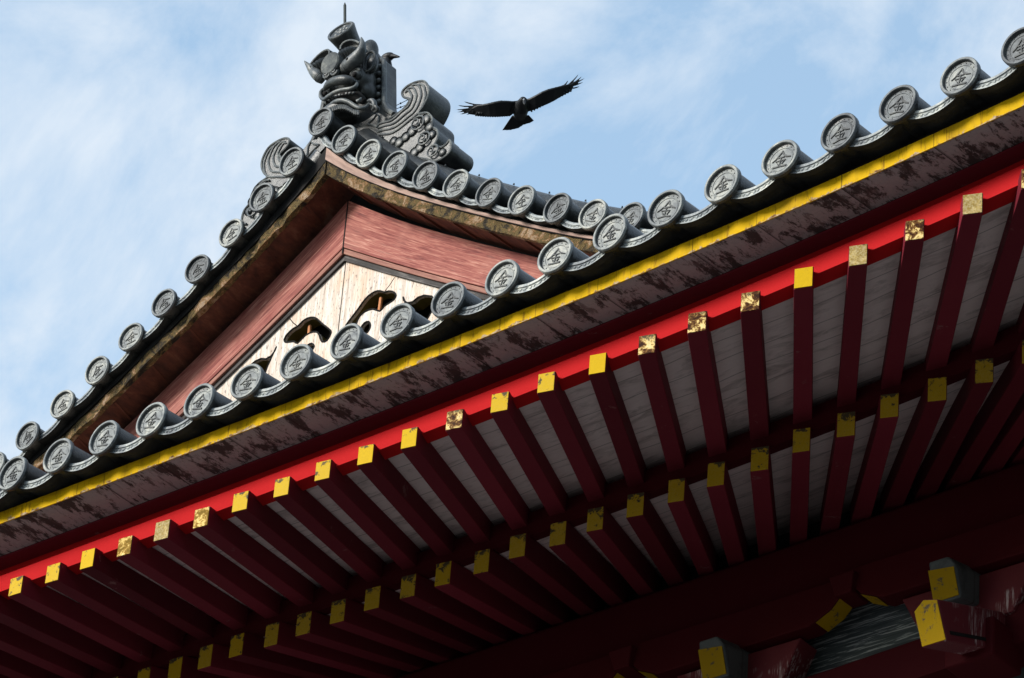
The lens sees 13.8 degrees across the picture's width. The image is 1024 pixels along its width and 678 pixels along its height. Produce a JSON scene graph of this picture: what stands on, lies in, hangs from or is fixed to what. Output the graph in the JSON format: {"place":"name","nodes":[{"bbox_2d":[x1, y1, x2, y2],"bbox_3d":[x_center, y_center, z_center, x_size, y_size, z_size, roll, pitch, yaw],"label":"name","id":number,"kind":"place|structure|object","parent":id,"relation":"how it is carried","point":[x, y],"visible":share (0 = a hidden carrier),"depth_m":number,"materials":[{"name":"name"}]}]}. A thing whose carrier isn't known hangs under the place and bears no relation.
{"place":"outdoors","nodes":[
{"label":"outdoors","id":0,"kind":"place"},
{"bbox_2d":[0,27,1023,677],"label":"temple hall","id":1,"kind":"structure","parent":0,"point":[356,403],"depth_m":19.55,"materials":[{"name":"red wood"}]},
{"bbox_2d":[241,21,473,227],"bbox_3d":[-0.977,-1.308,24.810,1.736,1.256,0.406,-21,-41,34],"label":"ridge ornament","id":2,"kind":"object","parent":1,"relation":"on","point":[358,91],"visible":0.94,"depth_m":24.71,"materials":[{"name":"ceramic"}]},
{"bbox_2d":[343,3,345,22],"bbox_3d":[-1.004,-1.883,25.468,0.062,0.376,0.018,-21,-41,34],"label":"lightning rod","id":3,"kind":"object","parent":2,"relation":"on","point":[344,13],"visible":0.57,"depth_m":25.52,"materials":[{"name":"metal"}]},
{"bbox_2d":[382,52,399,64],"bbox_3d":[-0.726,-1.613,25.123,0.150,0.220,0.078,-21,-41,34],"label":"crow","id":4,"kind":"object","parent":2,"relation":"on","point":[388,57],"visible":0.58,"depth_m":25.15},
{"bbox_2d":[0,0,1023,459],"label":"sky","id":5,"kind":"structure","parent":0,"point":[132,132],"materials":[{"name":"blue"}]},
{"bbox_2d":[457,75,582,129],"bbox_3d":[0.065,-1.763,31.039,0.911,0.372,0.291,-9,-36,21],"label":"crow","id":6,"kind":"object","parent":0,"point":[520,108],"visible":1,"depth_m":30.97,"materials":[{"name":"black"}]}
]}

